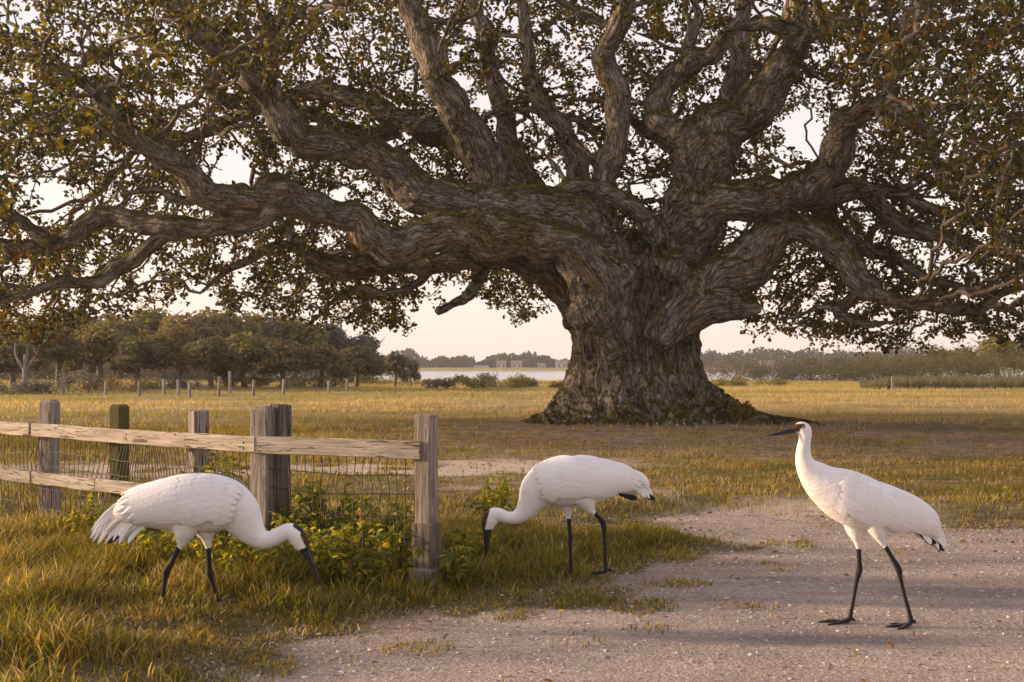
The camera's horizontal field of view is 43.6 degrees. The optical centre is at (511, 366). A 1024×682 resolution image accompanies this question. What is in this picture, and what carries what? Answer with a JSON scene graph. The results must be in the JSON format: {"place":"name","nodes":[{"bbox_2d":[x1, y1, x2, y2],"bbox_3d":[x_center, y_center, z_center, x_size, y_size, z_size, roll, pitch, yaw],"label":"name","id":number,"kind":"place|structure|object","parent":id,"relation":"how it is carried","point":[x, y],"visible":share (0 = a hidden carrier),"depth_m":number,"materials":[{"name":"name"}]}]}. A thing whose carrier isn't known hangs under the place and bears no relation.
{"place":"outdoors","nodes":[
{"label":"outdoors","id":0,"kind":"place"},
{"bbox_2d":[0,367,1023,681],"bbox_3d":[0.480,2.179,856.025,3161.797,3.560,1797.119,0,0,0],"label":"meadow ground","id":1,"kind":"structure","parent":0,"point":[620,441],"depth_m":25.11,"materials":[{"name":"plant"}]},
{"bbox_2d":[0,338,53,387],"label":"tree","id":2,"kind":"object","parent":1,"relation":"on","point":[9,363],"visible":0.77,"depth_m":83.38,"materials":[{"name":"green plant"}]},
{"bbox_2d":[14,341,39,393],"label":"bare tree","id":3,"kind":"object","parent":1,"relation":"on","point":[24,367],"visible":0.77,"depth_m":75.86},
{"bbox_2d":[0,378,55,394],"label":"shrub","id":4,"kind":"object","parent":1,"relation":"on","point":[34,390],"visible":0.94,"depth_m":74.52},
{"bbox_2d":[0,366,64,379],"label":"shrub","id":5,"kind":"object","parent":1,"relation":"on","point":[2,376],"visible":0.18,"depth_m":107.43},
{"bbox_2d":[4,378,65,393],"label":"shrub","id":6,"kind":"object","parent":1,"relation":"on","point":[31,385],"visible":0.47,"depth_m":75.60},
{"bbox_2d":[0,312,76,378],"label":"tree","id":7,"kind":"object","parent":1,"relation":"on","point":[30,321],"visible":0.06,"depth_m":116.94,"materials":[{"name":"green plant"}]},
{"bbox_2d":[4,357,106,379],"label":"shrub","id":8,"kind":"object","parent":1,"relation":"on","point":[50,373],"visible":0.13,"depth_m":109.84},
{"bbox_2d":[18,327,96,385],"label":"tree","id":9,"kind":"object","parent":1,"relation":"on","point":[63,353],"visible":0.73,"depth_m":87.28,"materials":[{"name":"green plant"}]},
{"bbox_2d":[62,376,64,394],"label":"field post","id":10,"kind":"object","parent":1,"relation":"on","point":[63,385],"visible":0.93,"depth_m":73.96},
{"bbox_2d":[47,311,96,349],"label":"tree","id":11,"kind":"object","parent":1,"relation":"on","point":[82,325],"visible":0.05,"depth_m":122.94,"materials":[{"name":"green plant"}]},
{"bbox_2d":[28,357,118,378],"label":"shrub","id":12,"kind":"object","parent":1,"relation":"on","point":[70,374],"visible":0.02,"depth_m":114.30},
{"bbox_2d":[50,363,106,392],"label":"shrub","id":13,"kind":"object","parent":1,"relation":"on","point":[69,381],"visible":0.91,"depth_m":77.83,"materials":[{"name":"plant"}]},
{"bbox_2d":[62,492,124,541],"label":"leafy weed","id":14,"kind":"object","parent":1,"relation":"on","point":[93,516],"visible":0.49,"depth_m":11.43,"materials":[{"name":"green plant"}]},
{"bbox_2d":[65,321,130,382],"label":"tree","id":15,"kind":"object","parent":1,"relation":"on","point":[100,343],"visible":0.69,"depth_m":90.78,"materials":[{"name":"green plant"}]},
{"bbox_2d":[104,381,107,395],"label":"field post","id":16,"kind":"object","parent":1,"relation":"on","point":[105,387],"visible":0.89,"depth_m":70.97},
{"bbox_2d":[89,313,127,323],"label":"tree","id":17,"kind":"object","parent":1,"relation":"on","point":[101,317],"visible":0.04,"depth_m":127.16,"materials":[{"name":"green plant"}]},
{"bbox_2d":[82,313,147,363],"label":"tree","id":18,"kind":"object","parent":1,"relation":"on","point":[125,327],"visible":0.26,"depth_m":121.13,"materials":[{"name":"green plant"}]},
{"bbox_2d":[85,375,159,391],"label":"shrub","id":19,"kind":"object","parent":1,"relation":"on","point":[112,380],"visible":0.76,"depth_m":79.67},
{"bbox_2d":[64,358,205,380],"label":"shrub","id":20,"kind":"object","parent":1,"relation":"on","point":[142,372],"visible":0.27,"depth_m":106.31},
{"bbox_2d":[138,381,140,395],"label":"field post","id":21,"kind":"object","parent":1,"relation":"on","point":[139,388],"visible":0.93,"depth_m":70.92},
{"bbox_2d":[108,334,176,383],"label":"tree","id":22,"kind":"object","parent":1,"relation":"on","point":[134,355],"visible":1,"depth_m":85.31,"materials":[{"name":"green plant"}]},
{"bbox_2d":[84,362,206,378],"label":"shrub","id":23,"kind":"object","parent":1,"relation":"on","point":[153,373],"visible":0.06,"depth_m":108.88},
{"bbox_2d":[118,528,175,559],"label":"leafy weed","id":24,"kind":"object","parent":1,"relation":"on","point":[140,538],"visible":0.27,"depth_m":10.04,"materials":[{"name":"green plant"}]},
{"bbox_2d":[128,304,182,335],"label":"tree","id":25,"kind":"object","parent":1,"relation":"on","point":[149,318],"visible":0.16,"depth_m":125.17,"materials":[{"name":"green plant"}]},
{"bbox_2d":[162,379,165,394],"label":"field post","id":26,"kind":"object","parent":1,"relation":"on","point":[163,387],"visible":0.88,"depth_m":72.96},
{"bbox_2d":[131,322,204,379],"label":"tree","id":27,"kind":"object","parent":1,"relation":"on","point":[169,339],"visible":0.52,"depth_m":91.33,"materials":[{"name":"green plant"}]},
{"bbox_2d":[141,373,204,389],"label":"shrub","id":28,"kind":"object","parent":1,"relation":"on","point":[173,385],"visible":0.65,"depth_m":83.34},
{"bbox_2d":[176,380,179,395],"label":"field post","id":29,"kind":"object","parent":1,"relation":"on","point":[178,386],"visible":0.91,"depth_m":71.93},
{"bbox_2d":[142,530,217,566],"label":"leafy weed","id":30,"kind":"object","parent":1,"relation":"on","point":[173,543],"visible":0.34,"depth_m":9.79,"materials":[{"name":"green plant"}]},
{"bbox_2d":[187,382,190,397],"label":"field post","id":31,"kind":"object","parent":1,"relation":"on","point":[189,389],"visible":0.86,"depth_m":68.93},
{"bbox_2d":[156,312,224,348],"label":"tree","id":32,"kind":"object","parent":1,"relation":"on","point":[208,331],"visible":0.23,"depth_m":118.80,"materials":[{"name":"green plant"}]},
{"bbox_2d":[91,472,320,605],"bbox_3d":[-2.055,1.158,8.600,1.543,0.886,0.365,0,0,0],"label":"crane","id":33,"kind":"object","parent":1,"relation":"on","point":[186,507],"visible":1,"depth_m":8.50,"materials":[{"name":"white"}]},
{"bbox_2d":[181,334,243,388],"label":"tree","id":34,"kind":"object","parent":1,"relation":"on","point":[217,357],"visible":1,"depth_m":85.16,"materials":[{"name":"green plant"}]},
{"bbox_2d":[187,306,241,377],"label":"tree","id":35,"kind":"object","parent":1,"relation":"on","point":[215,318],"visible":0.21,"depth_m":122.62,"materials":[{"name":"green plant"}]},
{"bbox_2d":[181,453,249,545],"bbox_3d":[-2.455,1.179,10.915,0.789,0.882,0.605,0,0,-41],"label":"leafy weed","id":36,"kind":"object","parent":1,"relation":"on","point":[209,468],"visible":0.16,"depth_m":10.81,"materials":[{"name":"green plant"}]},
{"bbox_2d":[217,377,220,396],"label":"field post","id":37,"kind":"object","parent":1,"relation":"on","point":[219,387],"visible":0.93,"depth_m":68.94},
{"bbox_2d":[0,399,444,585],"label":"fence","id":38,"kind":"object","parent":1,"relation":"on","point":[271,444],"visible":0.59,"depth_m":10.37,"materials":[{"name":"wood"}]},
{"bbox_2d":[220,473,235,547],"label":"leafy weed","id":39,"kind":"object","parent":1,"relation":"on","point":[227,533],"visible":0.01,"depth_m":10.67,"materials":[{"name":"green plant"}]},
{"bbox_2d":[228,371,231,393],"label":"field post","id":40,"kind":"object","parent":1,"relation":"on","point":[229,382],"visible":0.96,"depth_m":77.92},
{"bbox_2d":[187,533,289,578],"bbox_3d":[-2.011,1.390,9.479,0.737,0.460,0.678,0,0,36],"label":"leafy weed","id":41,"kind":"object","parent":1,"relation":"on","point":[239,551],"visible":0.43,"depth_m":9.40,"materials":[{"name":"green plant"}]},
{"bbox_2d":[202,307,278,340],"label":"tree","id":42,"kind":"object","parent":1,"relation":"on","point":[252,323],"visible":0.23,"depth_m":124.74,"materials":[{"name":"green plant"}]},
{"bbox_2d":[213,375,272,387],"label":"shrub","id":43,"kind":"object","parent":1,"relation":"on","point":[259,381],"visible":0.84,"depth_m":88.11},
{"bbox_2d":[166,365,329,381],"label":"shrub","id":44,"kind":"object","parent":1,"relation":"on","point":[290,374],"visible":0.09,"depth_m":106.74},
{"bbox_2d":[219,330,279,386],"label":"tree","id":45,"kind":"object","parent":1,"relation":"on","point":[250,347],"visible":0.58,"depth_m":89.11,"materials":[{"name":"green plant"}]},
{"bbox_2d":[252,380,254,395],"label":"field post","id":46,"kind":"object","parent":1,"relation":"on","point":[253,387],"visible":0.86,"depth_m":71.97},
{"bbox_2d":[244,311,287,377],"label":"tree","id":47,"kind":"object","parent":1,"relation":"on","point":[267,323],"visible":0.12,"depth_m":128.84,"materials":[{"name":"green plant"}]},
{"bbox_2d":[227,519,330,574],"bbox_3d":[-1.673,1.398,9.578,0.619,0.454,0.798,0,0,24],"label":"leafy weed","id":48,"kind":"object","parent":1,"relation":"on","point":[281,548],"visible":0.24,"depth_m":9.57,"materials":[{"name":"green plant"}]},
{"bbox_2d":[282,379,285,395],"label":"field post","id":49,"kind":"object","parent":1,"relation":"on","point":[283,386],"visible":0.89,"depth_m":73.97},
{"bbox_2d":[248,338,325,388],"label":"tree","id":50,"kind":"object","parent":1,"relation":"on","point":[290,357],"visible":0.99,"depth_m":87.46,"materials":[{"name":"green plant"}]},
{"bbox_2d":[257,316,329,377],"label":"tree","id":51,"kind":"object","parent":1,"relation":"on","point":[295,330],"visible":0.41,"depth_m":125.23,"materials":[{"name":"green plant"}]},
{"bbox_2d":[268,497,326,557],"bbox_3d":[-1.716,1.326,10.237,0.540,0.582,0.372,0,0,-22],"label":"leafy weed","id":52,"kind":"object","parent":1,"relation":"on","point":[280,517],"visible":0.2,"depth_m":10.19,"materials":[{"name":"green plant"}]},
{"bbox_2d":[276,378,350,388],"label":"shrub","id":53,"kind":"object","parent":1,"relation":"on","point":[300,383],"visible":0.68,"depth_m":92.06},
{"bbox_2d":[238,349,392,383],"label":"shrub","id":54,"kind":"object","parent":1,"relation":"on","point":[316,378],"visible":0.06,"depth_m":111.99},
{"bbox_2d":[283,475,362,550],"bbox_3d":[-1.509,1.256,10.251,0.638,0.725,0.647,0,0,0],"label":"leafy weed","id":55,"kind":"object","parent":1,"relation":"on","point":[301,498],"visible":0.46,"depth_m":10.23,"materials":[{"name":"green plant"}]},
{"bbox_2d":[299,321,347,379],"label":"tree","id":56,"kind":"object","parent":1,"relation":"on","point":[337,334],"visible":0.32,"depth_m":128.44,"materials":[{"name":"green plant"}]},
{"bbox_2d":[298,340,352,386],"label":"tree","id":57,"kind":"object","parent":1,"relation":"on","point":[339,371],"visible":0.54,"depth_m":91.58,"materials":[{"name":"green plant"}]},
{"bbox_2d":[327,380,329,393],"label":"field post","id":58,"kind":"object","parent":1,"relation":"on","point":[328,386],"visible":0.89,"depth_m":77.93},
{"bbox_2d":[263,358,404,383],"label":"shrub","id":59,"kind":"object","parent":1,"relation":"on","point":[366,377],"visible":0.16,"depth_m":114.87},
{"bbox_2d":[303,521,386,582],"bbox_3d":[-1.248,1.385,9.522,0.652,0.479,0.748,0,0,0],"label":"leafy weed","id":60,"kind":"object","parent":1,"relation":"on","point":[326,549],"visible":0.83,"depth_m":9.43,"materials":[{"name":"green plant"}]},
{"bbox_2d":[346,379,348,391],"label":"field post","id":61,"kind":"object","parent":1,"relation":"on","point":[347,383],"visible":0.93,"depth_m":81.93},
{"bbox_2d":[327,345,388,386],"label":"tree","id":62,"kind":"object","parent":1,"relation":"on","point":[358,363],"visible":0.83,"depth_m":95.41,"materials":[{"name":"green plant"}]},
{"bbox_2d":[337,333,391,380],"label":"tree","id":63,"kind":"object","parent":1,"relation":"on","point":[370,342],"visible":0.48,"depth_m":127.47,"materials":[{"name":"green plant"}]},
{"bbox_2d":[322,490,407,563],"bbox_3d":[-1.137,1.303,10.225,0.598,0.643,0.575,0,0,-31],"label":"leafy weed","id":64,"kind":"object","parent":1,"relation":"on","point":[341,499],"visible":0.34,"depth_m":10.15,"materials":[{"name":"green plant"}]},
{"bbox_2d":[332,525,425,588],"bbox_3d":[-0.995,1.410,9.420,0.689,0.478,0.447,0,0,-12],"label":"leafy weed","id":65,"kind":"object","parent":1,"relation":"on","point":[378,564],"visible":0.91,"depth_m":9.36,"materials":[{"name":"green plant"}]},
{"bbox_2d":[368,494,414,565],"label":"leafy weed","id":66,"kind":"object","parent":1,"relation":"on","point":[400,512],"visible":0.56,"depth_m":9.95,"materials":[{"name":"green plant"}]},
{"bbox_2d":[385,351,410,386],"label":"tree","id":67,"kind":"object","parent":1,"relation":"on","point":[397,363],"visible":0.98,"depth_m":97.74,"materials":[{"name":"green plant"}]},
{"bbox_2d":[402,357,421,385],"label":"tree","id":68,"kind":"object","parent":1,"relation":"on","point":[413,369],"visible":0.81,"depth_m":103.62,"materials":[{"name":"green plant"}]},
{"bbox_2d":[419,377,455,388],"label":"shrub","id":69,"kind":"object","parent":1,"relation":"on","point":[442,383],"visible":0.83,"depth_m":96.34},
{"bbox_2d":[438,545,472,586],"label":"leafy weed","id":70,"kind":"object","parent":1,"relation":"on","point":[451,562],"visible":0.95,"depth_m":9.50,"materials":[{"name":"green plant"}]},
{"bbox_2d":[444,374,495,388],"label":"shrub","id":71,"kind":"object","parent":1,"relation":"on","point":[472,383],"visible":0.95,"depth_m":94.51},
{"bbox_2d":[449,523,497,559],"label":"leafy weed","id":72,"kind":"object","parent":1,"relation":"on","point":[463,537],"visible":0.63,"depth_m":10.42,"materials":[{"name":"green plant"}]},
{"bbox_2d":[474,365,488,367],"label":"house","id":73,"kind":"structure","parent":1,"relation":"on","point":[481,366],"depth_m":630.48,"materials":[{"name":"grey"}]},
{"bbox_2d":[472,372,506,387],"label":"shrub","id":74,"kind":"object","parent":1,"relation":"on","point":[488,377],"visible":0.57,"depth_m":99.81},
{"bbox_2d":[467,476,518,524],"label":"leafy weed","id":75,"kind":"object","parent":1,"relation":"on","point":[487,500],"visible":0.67,"depth_m":12.09,"materials":[{"name":"green plant"}]},
{"bbox_2d":[496,360,506,367],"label":"house","id":76,"kind":"structure","parent":1,"relation":"on","point":[501,363],"depth_m":629.00,"materials":[{"name":"grey"}]},
{"bbox_2d":[0,0,1023,426],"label":"oak tree","id":77,"kind":"object","parent":1,"relation":"on","point":[632,288],"visible":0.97,"depth_m":35.09,"materials":[{"name":"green plant"}]},
{"bbox_2d":[0,504,1023,681],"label":"tall grass","id":78,"kind":"structure","parent":1,"relation":"on","point":[31,600],"depth_m":9.04,"materials":[{"name":"plant"}]},
{"bbox_2d":[0,376,1023,430],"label":"field grass","id":79,"kind":"structure","parent":1,"relation":"on","point":[544,382],"depth_m":64.41,"materials":[{"name":"plant"}]},
{"bbox_2d":[0,510,1023,681],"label":"dead grass","id":80,"kind":"structure","parent":1,"relation":"on","point":[545,603],"depth_m":9.03,"materials":[{"name":"plant"}]},
{"bbox_2d":[511,360,522,367],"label":"house","id":81,"kind":"structure","parent":1,"relation":"on","point":[516,363],"depth_m":629.00,"materials":[{"name":"grey"}]},
{"bbox_2d":[502,372,533,387],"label":"shrub","id":82,"kind":"object","parent":1,"relation":"on","point":[519,381],"visible":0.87,"depth_m":97.76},
{"bbox_2d":[51,345,1001,367],"bbox_3d":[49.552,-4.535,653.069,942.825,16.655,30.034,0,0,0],"label":"wood","id":83,"kind":"object","parent":1,"relation":"on","point":[528,358],"visible":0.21,"depth_m":644.35,"materials":[{"name":"green plant"}]},
{"bbox_2d":[521,377,538,386],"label":"shrub","id":84,"kind":"object","parent":1,"relation":"on","point":[534,383],"visible":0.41,"depth_m":102.74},
{"bbox_2d":[537,363,545,367],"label":"house","id":85,"kind":"structure","parent":1,"relation":"on","point":[541,365],"depth_m":629.37,"materials":[{"name":"grey"}]},
{"bbox_2d":[547,380,561,387],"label":"shrub","id":86,"kind":"object","parent":1,"relation":"on","point":[553,384],"visible":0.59,"depth_m":99.60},
{"bbox_2d":[555,360,567,367],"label":"house","id":87,"kind":"structure","parent":1,"relation":"on","point":[561,363],"depth_m":629.00,"materials":[{"name":"grey"}]},
{"bbox_2d":[481,454,654,574],"bbox_3d":[0.452,1.175,10.200,1.391,0.945,0.396,0,0,0],"label":"crane","id":88,"kind":"object","parent":1,"relation":"on","point":[566,483],"visible":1,"depth_m":10.09,"materials":[{"name":"white"}]},
{"bbox_2d":[711,373,749,385],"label":"shrub","id":89,"kind":"object","parent":1,"relation":"on","point":[736,381],"visible":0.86,"depth_m":105.85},
{"bbox_2d":[727,397,756,423],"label":"shrub","id":90,"kind":"object","parent":1,"relation":"on","point":[746,411],"visible":1,"depth_m":35.15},
{"bbox_2d":[702,350,828,381],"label":"shrub","id":91,"kind":"object","parent":1,"relation":"on","point":[725,367],"visible":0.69,"depth_m":141.43,"materials":[{"name":"plant"}]},
{"bbox_2d":[759,360,773,367],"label":"house","id":92,"kind":"structure","parent":1,"relation":"on","point":[772,361],"depth_m":629.73,"materials":[{"name":"grey"}]},
{"bbox_2d":[753,378,791,385],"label":"shrub","id":93,"kind":"object","parent":1,"relation":"on","point":[777,382],"visible":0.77,"depth_m":111.86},
{"bbox_2d":[778,362,797,379],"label":"tree","id":94,"kind":"object","parent":1,"relation":"on","point":[787,368],"visible":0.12,"depth_m":155.60,"materials":[{"name":"green plant"}]},
{"bbox_2d":[709,350,895,380],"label":"shrub","id":95,"kind":"object","parent":1,"relation":"on","point":[837,370],"visible":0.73,"depth_m":139.03,"materials":[{"name":"plant"}]},
{"bbox_2d":[793,357,821,373],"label":"tree","id":96,"kind":"object","parent":1,"relation":"on","point":[806,360],"visible":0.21,"depth_m":149.41,"materials":[{"name":"green plant"}]},
{"bbox_2d":[729,352,939,381],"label":"shrub","id":97,"kind":"object","parent":1,"relation":"on","point":[809,379],"visible":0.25,"depth_m":140.21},
{"bbox_2d":[828,357,851,379],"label":"tree","id":98,"kind":"object","parent":1,"relation":"on","point":[840,363],"visible":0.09,"depth_m":155.18,"materials":[{"name":"green plant"}]},
{"bbox_2d":[891,376,893,389],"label":"marker post","id":99,"kind":"object","parent":1,"relation":"on","point":[892,382],"visible":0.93,"depth_m":91.92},
{"bbox_2d":[814,349,982,381],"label":"shrub","id":100,"kind":"object","parent":1,"relation":"on","point":[880,372],"visible":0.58,"depth_m":136.62,"materials":[{"name":"plant"}]},
{"bbox_2d":[822,339,1023,381],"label":"shrub","id":101,"kind":"object","parent":1,"relation":"on","point":[914,362],"visible":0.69,"depth_m":135.29,"materials":[{"name":"plant"}]},
{"bbox_2d":[910,346,961,370],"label":"tree","id":102,"kind":"object","parent":1,"relation":"on","point":[932,351],"visible":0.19,"depth_m":145.52,"materials":[{"name":"green plant"}]},
{"bbox_2d":[859,373,1023,389],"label":"reed bed","id":103,"kind":"object","parent":1,"relation":"on","point":[964,382],"visible":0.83,"depth_m":95.06,"materials":[{"name":"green plant"}]},
{"bbox_2d":[870,339,1023,377],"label":"shrub","id":104,"kind":"object","parent":1,"relation":"on","point":[966,367],"visible":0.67,"depth_m":135.89,"materials":[{"name":"plant"}]},
{"bbox_2d":[947,345,978,376],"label":"tree","id":105,"kind":"object","parent":1,"relation":"on","point":[968,347],"visible":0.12,"depth_m":149.42,"materials":[{"name":"green plant"}]},
{"bbox_2d":[921,337,1023,377],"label":"shrub","id":106,"kind":"object","parent":1,"relation":"on","point":[990,357],"visible":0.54,"depth_m":135.98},
{"bbox_2d":[968,336,1023,375],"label":"tree","id":107,"kind":"object","parent":1,"relation":"on","point":[990,342],"visible":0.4,"depth_m":142.49,"materials":[{"name":"green plant"}]},
{"bbox_2d":[0,0,1023,366],"label":"sky","id":108,"kind":"structure","parent":0,"point":[472,329],"materials":[{"name":"white"}]},
{"bbox_2d":[5,371,1023,380],"bbox_3d":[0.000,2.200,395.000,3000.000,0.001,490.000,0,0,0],"label":"lake water","id":109,"kind":"structure","parent":0,"point":[547,375],"depth_m":344.84,"materials":[{"name":"grey liquid"}]},
{"bbox_2d":[6,435,1023,681],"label":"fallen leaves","id":110,"kind":"object","parent":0,"point":[654,519],"visible":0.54,"depth_m":14.11,"materials":[{"name":"brown plant"}]},
{"bbox_2d":[193,513,1023,681],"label":"gravel road","id":111,"kind":"structure","parent":0,"point":[484,654],"depth_m":8.24,"materials":[{"name":"gravel"}]},
{"bbox_2d":[109,508,1023,681],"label":"loose stones","id":112,"kind":"object","parent":111,"relation":"on","point":[605,650],"visible":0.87,"depth_m":8.71,"materials":[{"name":"gravel"}]},
{"bbox_2d":[765,422,946,629],"bbox_3d":[2.260,1.034,8.410,1.192,1.340,0.338,0,0,0],"label":"crane","id":113,"kind":"object","parent":111,"relation":"on","point":[857,505],"visible":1,"depth_m":8.32,"materials":[{"name":"white"}]}
]}

